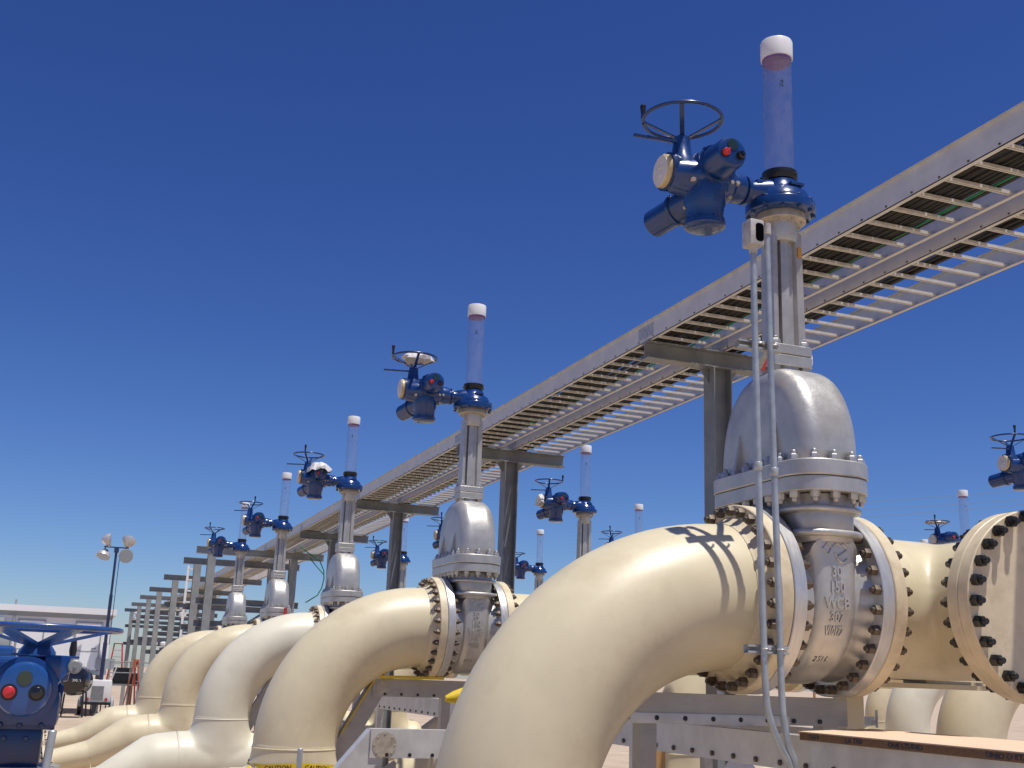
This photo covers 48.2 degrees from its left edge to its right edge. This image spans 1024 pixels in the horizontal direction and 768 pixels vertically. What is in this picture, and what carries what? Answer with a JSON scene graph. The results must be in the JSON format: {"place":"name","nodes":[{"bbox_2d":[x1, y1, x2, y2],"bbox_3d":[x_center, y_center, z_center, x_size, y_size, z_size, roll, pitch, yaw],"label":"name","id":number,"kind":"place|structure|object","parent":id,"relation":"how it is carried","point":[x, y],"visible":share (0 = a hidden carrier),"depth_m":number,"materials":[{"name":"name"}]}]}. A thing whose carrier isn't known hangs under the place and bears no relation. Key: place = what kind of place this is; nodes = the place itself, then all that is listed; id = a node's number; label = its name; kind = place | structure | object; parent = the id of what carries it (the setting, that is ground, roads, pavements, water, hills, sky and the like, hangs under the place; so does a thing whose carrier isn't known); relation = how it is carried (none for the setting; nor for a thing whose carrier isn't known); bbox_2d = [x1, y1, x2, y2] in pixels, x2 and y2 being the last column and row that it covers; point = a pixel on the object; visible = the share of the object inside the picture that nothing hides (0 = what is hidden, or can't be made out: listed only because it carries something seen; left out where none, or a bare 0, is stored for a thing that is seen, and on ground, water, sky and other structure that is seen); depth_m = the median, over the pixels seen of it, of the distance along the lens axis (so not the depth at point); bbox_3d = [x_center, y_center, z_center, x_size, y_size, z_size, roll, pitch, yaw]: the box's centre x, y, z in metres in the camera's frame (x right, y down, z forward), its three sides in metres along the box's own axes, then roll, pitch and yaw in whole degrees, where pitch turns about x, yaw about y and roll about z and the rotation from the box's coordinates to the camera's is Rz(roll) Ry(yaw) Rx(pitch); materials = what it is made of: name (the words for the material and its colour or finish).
{"place":"outdoors","nodes":[
{"label":"outdoors","id":0,"kind":"place"},
{"bbox_2d":[0,599,116,712],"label":"electrical building","id":1,"kind":"structure","parent":0,"point":[89,652],"depth_m":56.64,"materials":[{"name":"white"}]},
{"bbox_2d":[14,618,45,656],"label":"door","id":2,"kind":"structure","parent":1,"relation":"in","point":[38,636],"depth_m":56.07,"materials":[{"name":"white"}]},
{"bbox_2d":[71,621,102,670],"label":"door","id":3,"kind":"structure","parent":1,"relation":"in","point":[88,650],"depth_m":56.77,"materials":[{"name":"white metal"}]},
{"bbox_2d":[179,565,192,637],"bbox_3d":[-10.127,8.335,35.277,0.363,5.526,0.657,4,-15,-8],"label":"ladder","id":4,"kind":"object","parent":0,"point":[185,594],"visible":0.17,"depth_m":35.83,"materials":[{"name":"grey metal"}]},
{"bbox_2d":[445,688,461,703],"bbox_3d":[-0.106,1.926,7.222,0.670,0.187,0.092,9,-16,-25],"label":"pipe pad","id":5,"kind":"object","parent":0,"point":[452,696],"visible":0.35,"depth_m":7.07,"materials":[{"name":"yellow plastic"}]},
{"bbox_2d":[0,0,1023,690],"label":"sky","id":6,"kind":"structure","parent":0,"point":[222,222],"materials":[{"name":"blue"}]},
{"bbox_2d":[45,666,1023,767],"bbox_3d":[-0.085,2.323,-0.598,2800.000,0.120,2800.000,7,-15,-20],"label":"ground","id":7,"kind":"structure","parent":0,"point":[617,756],"depth_m":71.24,"materials":[{"name":"beige concrete"}]},
{"bbox_2d":[0,621,123,767],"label":"motorised valve","id":8,"kind":"object","parent":7,"relation":"on","point":[34,674],"visible":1,"depth_m":3.57,"materials":[{"name":"blue metal"}]},
{"bbox_2d":[0,645,16,659],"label":"actuator cap","id":9,"kind":"object","parent":8,"relation":"attached to","point":[7,648],"visible":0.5,"depth_m":3.99,"materials":[{"name":"blue metal"}]},
{"bbox_2d":[60,666,92,717],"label":"tank","id":10,"kind":"object","parent":7,"relation":"on","point":[80,682],"visible":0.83,"depth_m":52.11,"materials":[{"name":"black metal"}]},
{"bbox_2d":[76,533,136,715],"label":"light tower","id":11,"kind":"structure","parent":7,"relation":"on","point":[99,691],"depth_m":55.54,"materials":[{"name":"white metal"}]},
{"bbox_2d":[105,661,148,707],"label":"access landing","id":12,"kind":"object","parent":7,"relation":"on","point":[115,684],"visible":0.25,"depth_m":56.66,"materials":[{"name":"grey metal"}]},
{"bbox_2d":[106,643,122,679],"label":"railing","id":13,"kind":"object","parent":12,"relation":"on","point":[121,663],"visible":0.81,"depth_m":57.70,"materials":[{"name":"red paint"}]},
{"bbox_2d":[112,667,137,683],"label":"equipment case","id":14,"kind":"object","parent":12,"relation":"on","point":[120,678],"visible":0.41,"depth_m":57.13,"materials":[{"name":"black plastic"}]},
{"bbox_2d":[122,659,139,704],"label":"stepladder","id":15,"kind":"object","parent":7,"relation":"on","point":[135,663],"visible":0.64,"depth_m":48.03,"materials":[{"name":"metal"}]},
{"bbox_2d":[42,626,225,748],"bbox_3d":[-9.722,6.913,25.014,6.505,3.503,0.984,7,-15,-20],"label":"outlet pipe","id":16,"kind":"object","parent":7,"relation":"on","point":[157,673],"visible":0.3,"depth_m":25.31,"materials":[{"name":"beige metal"}]},
{"bbox_2d":[200,502,249,627],"bbox_3d":[-6.743,4.667,26.730,1.283,3.877,1.012,7,-15,-20],"label":"gate valve","id":17,"kind":"object","parent":16,"relation":"attached to","point":[235,613],"visible":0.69,"depth_m":26.74,"materials":[{"name":"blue metal"}]},
{"bbox_2d":[39,619,264,767],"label":"outlet pipe","id":18,"kind":"object","parent":7,"relation":"on","point":[189,672],"visible":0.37,"depth_m":20.97,"materials":[{"name":"beige metal"}]},
{"bbox_2d":[234,472,292,622],"bbox_3d":[-4.904,3.624,22.418,1.283,3.877,1.012,7,-15,-20],"label":"gate valve","id":19,"kind":"object","parent":18,"relation":"attached to","point":[276,600],"visible":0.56,"depth_m":22.44,"materials":[{"name":"grey metal"}]},
{"bbox_2d":[119,608,185,705],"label":"rack frame","id":20,"kind":"object","parent":7,"relation":"on","point":[130,625],"visible":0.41,"depth_m":66.76,"materials":[{"name":"grey metal"}]},
{"bbox_2d":[127,602,184,704],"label":"rack frame","id":21,"kind":"object","parent":7,"relation":"on","point":[137,622],"visible":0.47,"depth_m":60.21,"materials":[{"name":"grey metal"}]},
{"bbox_2d":[135,595,200,702],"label":"rack frame","id":22,"kind":"object","parent":7,"relation":"on","point":[146,617],"visible":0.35,"depth_m":53.69,"materials":[{"name":"grey metal"}]},
{"bbox_2d":[145,587,231,663],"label":"rack frame","id":23,"kind":"object","parent":7,"relation":"on","point":[155,632],"visible":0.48,"depth_m":47.97,"materials":[{"name":"grey metal"}]},
{"bbox_2d":[168,607,185,636],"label":"transmitter","id":24,"kind":"object","parent":23,"relation":"attached to","point":[180,615],"visible":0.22,"depth_m":47.85,"materials":[{"name":"white plastic"}]},
{"bbox_2d":[159,574,261,651],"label":"rack frame","id":25,"kind":"object","parent":7,"relation":"on","point":[172,605],"visible":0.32,"depth_m":41.16,"materials":[{"name":"grey metal"}]},
{"bbox_2d":[94,605,331,767],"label":"outlet pipe","id":26,"kind":"object","parent":7,"relation":"on","point":[238,676],"visible":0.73,"depth_m":15.85,"materials":[{"name":"beige metal"}]},
{"bbox_2d":[180,557,299,728],"bbox_3d":[-8.364,8.146,34.438,3.500,5.595,0.295,7,-15,-20],"label":"rack frame","id":27,"kind":"object","parent":7,"relation":"on","point":[192,607],"visible":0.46,"depth_m":34.52,"materials":[{"name":"grey metal"}]},
{"bbox_2d":[193,546,323,630],"bbox_3d":[-7.061,7.341,31.124,3.500,5.595,0.295,7,-15,-20],"label":"rack frame","id":28,"kind":"object","parent":7,"relation":"on","point":[205,622],"visible":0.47,"depth_m":31.38,"materials":[{"name":"grey metal"}]},
{"bbox_2d":[153,544,286,609],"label":"cable tray","id":29,"kind":"object","parent":28,"relation":"on","point":[226,572],"visible":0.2,"depth_m":40.18,"materials":[{"name":"metal"}]},
{"bbox_2d":[270,138,1023,550],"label":"cable bundle","id":30,"kind":"object","parent":29,"relation":"in","point":[1006,158],"visible":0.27,"depth_m":8.81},
{"bbox_2d":[176,549,315,610],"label":"cable tray","id":31,"kind":"object","parent":28,"relation":"on","point":[256,574],"visible":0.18,"depth_m":40.94,"materials":[{"name":"metal"}]},
{"bbox_2d":[298,213,1023,552],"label":"cable bundle","id":32,"kind":"object","parent":31,"relation":"in","point":[1012,224],"visible":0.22,"depth_m":9.60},
{"bbox_2d":[296,748,302,767],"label":"conduit stub","id":33,"kind":"object","parent":7,"relation":"on","point":[299,757],"visible":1,"depth_m":8.59,"materials":[{"name":"grey metal"}]},
{"bbox_2d":[253,710,350,731],"bbox_3d":[-6.112,7.407,26.422,6.374,3.503,0.984,7,-15,-20],"label":"outlet pipe","id":34,"kind":"object","parent":7,"relation":"on","point":[346,714],"visible":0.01,"depth_m":26.92,"materials":[{"name":"beige metal"}]},
{"bbox_2d":[365,518,410,587],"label":"gate valve","id":35,"kind":"object","parent":34,"relation":"attached to","point":[379,558],"visible":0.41,"depth_m":28.29,"materials":[{"name":"blue metal"}]},
{"bbox_2d":[249,677,359,729],"bbox_3d":[-3.298,5.323,16.254,2.300,2.357,0.140,7,-15,-20],"label":"support frame","id":36,"kind":"object","parent":7,"relation":"on","point":[255,707],"visible":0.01,"depth_m":16.27,"materials":[{"name":"grey metal"}]},
{"bbox_2d":[287,416,362,615],"bbox_3d":[-2.830,2.346,17.155,1.283,3.877,1.012,7,-15,-20],"label":"gate valve","id":37,"kind":"object","parent":36,"relation":"on","point":[342,586],"visible":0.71,"depth_m":17.17,"materials":[{"name":"grey metal"}]},
{"bbox_2d":[307,462,331,472],"bbox_3d":[-2.897,1.268,17.255,0.386,0.177,0.549,7,-15,-20],"label":"plastic sheet","id":38,"kind":"object","parent":37,"relation":"on","point":[316,465],"visible":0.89,"depth_m":17.09,"materials":[{"name":"white plastic"}]},
{"bbox_2d":[299,531,368,582],"bbox_3d":[-4.328,6.283,26.625,1.650,5.595,0.400,7,-15,-20],"label":"tray support","id":39,"kind":"object","parent":7,"relation":"on","point":[330,539],"visible":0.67,"depth_m":27.21,"materials":[{"name":"grey metal"}]},
{"bbox_2d":[264,523,325,551],"bbox_3d":[-5.654,4.014,29.630,0.673,0.190,5.392,7,-15,-20],"label":"cable tray","id":40,"kind":"object","parent":39,"relation":"on","point":[291,536],"visible":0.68,"depth_m":29.56,"materials":[{"name":"metal"}]},
{"bbox_2d":[300,546,324,602],"bbox_3d":[-5.321,5.037,30.284,0.742,1.502,0.032,7,-15,-20],"label":"cable","id":41,"kind":"object","parent":40,"relation":"hanging from","point":[319,570],"visible":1,"depth_m":30.37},
{"bbox_2d":[294,530,364,553],"bbox_3d":[-4.832,4.120,29.927,0.793,0.190,5.392,7,-15,-20],"label":"cable tray","id":42,"kind":"object","parent":39,"relation":"on","point":[318,548],"visible":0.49,"depth_m":30.81,"materials":[{"name":"metal"}]},
{"bbox_2d":[229,577,460,767],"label":"outlet pipe","id":43,"kind":"object","parent":7,"relation":"on","point":[333,664],"visible":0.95,"depth_m":10.60,"materials":[{"name":"beige metal"}]},
{"bbox_2d":[247,759,333,767],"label":"caution tape","id":44,"kind":"object","parent":43,"relation":"attached to","point":[291,766],"visible":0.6,"depth_m":10.18,"materials":[{"name":"yellow plastic"}]},
{"bbox_2d":[332,728,445,767],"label":"support frame","id":45,"kind":"object","parent":7,"relation":"on","point":[370,747],"visible":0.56,"depth_m":7.88,"materials":[{"name":"grey metal"}]},
{"bbox_2d":[339,669,453,759],"bbox_3d":[-4.253,6.327,21.962,6.374,3.503,0.984,7,-15,-20],"label":"outlet pipe","id":46,"kind":"object","parent":7,"relation":"on","point":[399,720],"visible":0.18,"depth_m":22.37,"materials":[{"name":"beige metal"}]},
{"bbox_2d":[431,512,468,677],"bbox_3d":[-1.213,4.089,23.701,1.283,3.877,1.012,7,-15,-20],"label":"gate valve","id":47,"kind":"object","parent":46,"relation":"attached to","point":[436,536],"visible":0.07,"depth_m":23.77,"materials":[{"name":"blue metal"}]},
{"bbox_2d":[355,500,439,767],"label":"tray support","id":48,"kind":"object","parent":7,"relation":"on","point":[398,513],"visible":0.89,"depth_m":21.94,"materials":[{"name":"grey metal"}]},
{"bbox_2d":[300,495,388,532],"bbox_3d":[-3.700,2.806,24.660,0.673,0.190,5.842,7,-15,-20],"label":"cable tray","id":49,"kind":"object","parent":48,"relation":"on","point":[330,511],"visible":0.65,"depth_m":25.20,"materials":[{"name":"metal"}]},
{"bbox_2d":[334,498,435,535],"bbox_3d":[-2.879,2.913,24.957,0.793,0.190,5.842,7,-15,-20],"label":"cable tray","id":50,"kind":"object","parent":48,"relation":"on","point":[378,525],"visible":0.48,"depth_m":25.23,"materials":[{"name":"metal"}]},
{"bbox_2d":[336,678,465,767],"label":"support frame","id":51,"kind":"object","parent":7,"relation":"on","point":[359,719],"visible":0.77,"depth_m":10.95,"materials":[{"name":"grey metal"}]},
{"bbox_2d":[340,673,443,733],"bbox_3d":[-1.140,3.009,10.903,0.969,0.631,0.122,6,-15,-15],"label":"support beam","id":52,"kind":"object","parent":51,"relation":"on","point":[394,677],"visible":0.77,"depth_m":10.90,"materials":[{"name":"metal"}]},
{"bbox_2d":[384,303,507,676],"bbox_3d":[-0.756,1.000,11.632,1.283,3.877,1.012,7,-15,-20],"label":"gate valve","id":53,"kind":"object","parent":51,"relation":"on","point":[466,561],"visible":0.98,"depth_m":11.35,"materials":[{"name":"grey metal"}]},
{"bbox_2d":[401,353,434,364],"bbox_3d":[-0.981,-0.278,11.881,0.346,0.106,0.311,7,-15,-20],"label":"plastic sheet","id":54,"kind":"object","parent":53,"relation":"on","point":[408,358],"visible":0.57,"depth_m":11.94,"materials":[{"name":"white plastic"}]},
{"bbox_2d":[383,758,435,767],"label":"outlet pipe","id":55,"kind":"object","parent":7,"relation":"on","point":[412,763],"depth_m":16.85,"materials":[{"name":"beige metal"}]},
{"bbox_2d":[531,445,596,558],"bbox_3d":[0.860,2.877,18.697,1.283,3.877,1.012,7,-15,-20],"label":"gate valve","id":56,"kind":"object","parent":55,"relation":"attached to","point":[555,506],"visible":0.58,"depth_m":18.84,"materials":[{"name":"blue metal"}]},
{"bbox_2d":[535,494,543,505],"bbox_3d":[0.463,1.903,18.782,0.134,0.209,0.285,7,-15,-20],"label":"plastic sheet","id":57,"kind":"object","parent":56,"relation":"on","point":[540,499],"visible":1,"depth_m":18.72,"materials":[{"name":"white plastic"}]},
{"bbox_2d":[389,717,437,760],"bbox_3d":[-2.672,7.932,27.977,6.374,3.503,0.984,7,-15,-20],"label":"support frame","id":58,"kind":"object","parent":7,"relation":"on","point":[432,723],"depth_m":27.96,"materials":[{"name":"grey metal"}]},
{"bbox_2d":[515,529,546,589],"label":"gate valve","id":59,"kind":"object","parent":58,"relation":"attached to","point":[537,570],"visible":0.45,"depth_m":29.87,"materials":[{"name":"blue metal"}]},
{"bbox_2d":[374,696,454,767],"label":"galvanised beam","id":60,"kind":"structure","parent":7,"relation":"on","point":[422,706],"depth_m":14.07,"materials":[{"name":"grey metal"}]},
{"bbox_2d":[455,444,564,593],"bbox_3d":[-0.111,3.676,15.895,1.650,5.595,0.400,7,-15,-20],"label":"tray support","id":61,"kind":"object","parent":7,"relation":"on","point":[510,463],"visible":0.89,"depth_m":16.41,"materials":[{"name":"grey metal"}]},
{"bbox_2d":[356,432,498,501],"bbox_3d":[-1.592,1.503,19.295,0.673,0.190,6.262,7,-15,-20],"label":"cable tray","id":62,"kind":"object","parent":61,"relation":"on","point":[433,452],"visible":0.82,"depth_m":19.04,"materials":[{"name":"metal"}]},
{"bbox_2d":[397,445,558,506],"bbox_3d":[-0.771,1.609,19.592,0.793,0.190,6.262,7,-15,-20],"label":"cable tray","id":63,"kind":"object","parent":61,"relation":"on","point":[447,495],"visible":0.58,"depth_m":20.04,"materials":[{"name":"metal"}]},
{"bbox_2d":[436,505,813,767],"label":"outlet pipe","id":64,"kind":"object","parent":7,"relation":"on","point":[581,660],"visible":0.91,"depth_m":5.48,"materials":[{"name":"beige metal"}]},
{"bbox_2d":[656,751,664,767],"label":"timber prop","id":65,"kind":"object","parent":7,"relation":"on","point":[660,759],"depth_m":10.23,"materials":[{"name":"brown wood"}]},
{"bbox_2d":[641,340,759,767],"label":"tray support","id":66,"kind":"object","parent":7,"relation":"on","point":[719,370],"visible":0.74,"depth_m":11.16,"materials":[{"name":"grey metal"}]},
{"bbox_2d":[455,323,701,448],"bbox_3d":[0.531,0.190,13.894,0.673,0.190,5.922,7,-15,-20],"label":"cable tray","id":67,"kind":"object","parent":66,"relation":"on","point":[621,347],"visible":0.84,"depth_m":13.21,"materials":[{"name":"metal"}]},
{"bbox_2d":[508,346,749,454],"bbox_3d":[1.352,0.296,14.191,0.793,0.190,5.922,7,-15,-20],"label":"cable tray","id":68,"kind":"object","parent":66,"relation":"on","point":[693,390],"visible":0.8,"depth_m":14.16,"materials":[{"name":"metal"}]},
{"bbox_2d":[638,101,1023,348],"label":"cable tray","id":69,"kind":"object","parent":66,"relation":"on","point":[981,143],"visible":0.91,"depth_m":8.19,"materials":[{"name":"metal"}]},
{"bbox_2d":[330,170,1023,526],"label":"cable","id":70,"kind":"object","parent":69,"relation":"in","point":[969,198],"visible":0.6,"depth_m":8.62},
{"bbox_2d":[712,194,1023,351],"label":"cable tray","id":71,"kind":"object","parent":66,"relation":"on","point":[994,261],"visible":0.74,"depth_m":9.30,"materials":[{"name":"metal"}]},
{"bbox_2d":[662,675,802,767],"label":"outlet pipe","id":72,"kind":"object","parent":7,"relation":"on","point":[694,684],"visible":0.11,"depth_m":11.84,"materials":[{"name":"beige metal"}]},
{"bbox_2d":[795,356,812,691],"bbox_3d":[3.090,1.498,13.023,1.283,3.877,1.012,7,-15,-20],"label":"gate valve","id":73,"kind":"object","parent":72,"relation":"attached to","point":[801,689],"depth_m":12.44,"materials":[{"name":"blue metal"}]},
{"bbox_2d":[626,692,847,767],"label":"support frame","id":74,"kind":"object","parent":7,"relation":"on","point":[650,713],"visible":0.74,"depth_m":5.91,"materials":[{"name":"grey metal"}]},
{"bbox_2d":[402,510,1023,703],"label":"header pipe","id":75,"kind":"object","parent":74,"relation":"on","point":[959,614],"visible":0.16,"depth_m":5.85,"materials":[{"name":"beige metal"}]},
{"bbox_2d":[633,35,895,696],"bbox_3d":[1.240,-0.262,6.444,1.283,3.877,1.012,7,-15,-20],"label":"gate valve","id":76,"kind":"object","parent":74,"relation":"on","point":[822,481],"visible":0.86,"depth_m":6.12,"materials":[{"name":"metal"}]},
{"bbox_2d":[797,247,800,257],"bbox_3d":[1.671,-0.763,6.658,0.022,0.060,0.006,7,-15,-20],"label":"orange tag","id":77,"kind":"object","parent":76,"relation":"attached to","point":[799,252],"visible":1,"depth_m":6.66,"materials":[{"name":"orange plastic"}]},
{"bbox_2d":[750,252,793,767],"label":"conduit","id":78,"kind":"object","parent":7,"relation":"on","point":[758,469],"visible":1,"depth_m":5.59,"materials":[{"name":"metal"}]},
{"bbox_2d":[742,218,763,253],"bbox_3d":[1.257,-0.764,5.966,0.086,0.178,0.092,7,-15,-20],"label":"junction box","id":79,"kind":"object","parent":78,"relation":"attached to","point":[752,235],"visible":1,"depth_m":5.93,"materials":[{"name":"metal"}]},
{"bbox_2d":[735,337,781,371],"bbox_3d":[1.333,-0.158,6.040,0.215,0.058,0.565,-4,-16,22],"label":"strut channel","id":80,"kind":"object","parent":78,"relation":"attached to","point":[740,343],"visible":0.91,"depth_m":5.87,"materials":[{"name":"metal"}]},
{"bbox_2d":[761,359,766,370],"bbox_3d":[1.382,-0.130,6.275,0.054,0.125,0.030,7,-15,-20],"label":"rag","id":81,"kind":"object","parent":80,"relation":"on","point":[764,367],"visible":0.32,"depth_m":6.25,"materials":[{"name":"red fabric"}]},
{"bbox_2d":[743,642,788,654],"bbox_3d":[1.288,1.313,5.672,0.199,0.058,0.552,-3,-15,20],"label":"strut channel","id":82,"kind":"object","parent":78,"relation":"attached to","point":[755,648],"visible":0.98,"depth_m":5.49,"materials":[{"name":"metal"}]},
{"bbox_2d":[764,223,798,767],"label":"conduit","id":83,"kind":"object","parent":7,"relation":"on","point":[774,474],"visible":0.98,"depth_m":5.65,"materials":[{"name":"metal"}]},
{"bbox_2d":[729,710,877,727],"bbox_3d":[1.927,3.304,7.587,0.078,2.250,1.176,15,-19,-41],"label":"angle bracket","id":84,"kind":"object","parent":7,"relation":"on","point":[871,721],"visible":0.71,"depth_m":7.46,"materials":[{"name":"metal"}]},
{"bbox_2d":[725,761,754,767],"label":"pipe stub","id":85,"kind":"object","parent":84,"relation":"attached to","point":[729,764],"visible":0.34,"depth_m":7.93,"materials":[{"name":"metal"}]},
{"bbox_2d":[613,723,1023,767],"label":"galvanised beam","id":86,"kind":"structure","parent":7,"relation":"on","point":[749,746],"depth_m":5.68,"materials":[{"name":"grey metal"}]},
{"bbox_2d":[798,729,1023,762],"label":"plank","id":87,"kind":"object","parent":86,"relation":"on","point":[983,748],"visible":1,"depth_m":4.92,"materials":[{"name":"brown wood"}]},
{"bbox_2d":[761,689,891,767],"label":"outlet pipe","id":88,"kind":"object","parent":7,"relation":"on","point":[878,700],"visible":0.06,"depth_m":27.67,"materials":[{"name":"beige metal"}]},
{"bbox_2d":[889,680,902,682],"bbox_3d":[0.982,4.926,20.835,1.274,0.984,18.500,7,-15,-20],"label":"header pipe","id":89,"kind":"object","parent":7,"relation":"on","point":[898,681],"depth_m":12.63,"materials":[{"name":"beige metal"}]},
{"bbox_2d":[833,680,988,729],"bbox_3d":[2.537,2.917,6.457,1.750,2.400,0.300,7,-15,-20],"label":"pipe support","id":90,"kind":"object","parent":7,"relation":"on","point":[855,711],"visible":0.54,"depth_m":6.47,"materials":[{"name":"beige paint"}]},
{"bbox_2d":[885,688,945,732],"bbox_3d":[5.310,6.138,19.873,6.374,3.503,0.984,7,-15,-20],"label":"outlet pipe","id":91,"kind":"object","parent":7,"relation":"on","point":[909,709],"visible":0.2,"depth_m":20.39,"materials":[{"name":"white metal"}]},
{"bbox_2d":[924,490,967,542],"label":"gate valve","id":92,"kind":"object","parent":91,"relation":"attached to","point":[937,536],"visible":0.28,"depth_m":21.67,"materials":[{"name":"blue metal"}]},
{"bbox_2d":[925,521,946,523],"bbox_3d":[8.066,2.624,21.821,0.417,0.053,0.382,-3,-15,19],"label":"plastic sheet","id":93,"kind":"object","parent":92,"relation":"on","point":[937,522],"visible":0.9,"depth_m":21.93,"materials":[{"name":"white plastic"}]},
{"bbox_2d":[936,681,1019,739],"bbox_3d":[3.504,4.183,12.533,6.374,3.503,0.984,7,-15,-20],"label":"outlet pipe","id":94,"kind":"object","parent":7,"relation":"on","point":[982,714],"visible":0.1,"depth_m":13.06,"materials":[{"name":"beige metal"}]},
{"bbox_2d":[988,425,1023,490],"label":"gate valve","id":95,"kind":"object","parent":94,"relation":"attached to","point":[1010,463],"visible":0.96,"depth_m":14.35,"materials":[{"name":"blue metal"}]},
{"bbox_2d":[700,725,812,767],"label":"galvanised beam","id":96,"kind":"structure","parent":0,"point":[706,762],"depth_m":9.15,"materials":[{"name":"grey metal"}]},
{"bbox_3d":[-0.610,6.748,23.083,6.374,3.503,0.984,7,-15,-20],"label":"outlet pipe","id":97,"kind":"object","parent":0,"visible":0},
{"bbox_2d":[601,504,642,544],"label":"gate valve","id":98,"kind":"object","parent":97,"relation":"attached to","point":[638,507],"visible":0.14,"depth_m":25.18,"materials":[{"name":"blue metal"}]},
{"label":"utility pole","id":99,"kind":"object","parent":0,"visible":0},
{"bbox_2d":[867,491,1008,501],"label":"power line","id":100,"kind":"object","parent":99,"relation":"attached to","point":[942,496],"visible":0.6,"depth_m":187.84,"materials":[{"name":"metal"}]},
{"bbox_2d":[860,499,1023,509],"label":"power line","id":101,"kind":"object","parent":99,"relation":"attached to","point":[940,505],"visible":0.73,"depth_m":189.78,"materials":[{"name":"metal"}]},
{"bbox_2d":[867,504,1023,516],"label":"power line","id":102,"kind":"object","parent":99,"relation":"attached to","point":[942,511],"visible":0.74,"depth_m":191.65,"materials":[{"name":"metal"}]}
]}

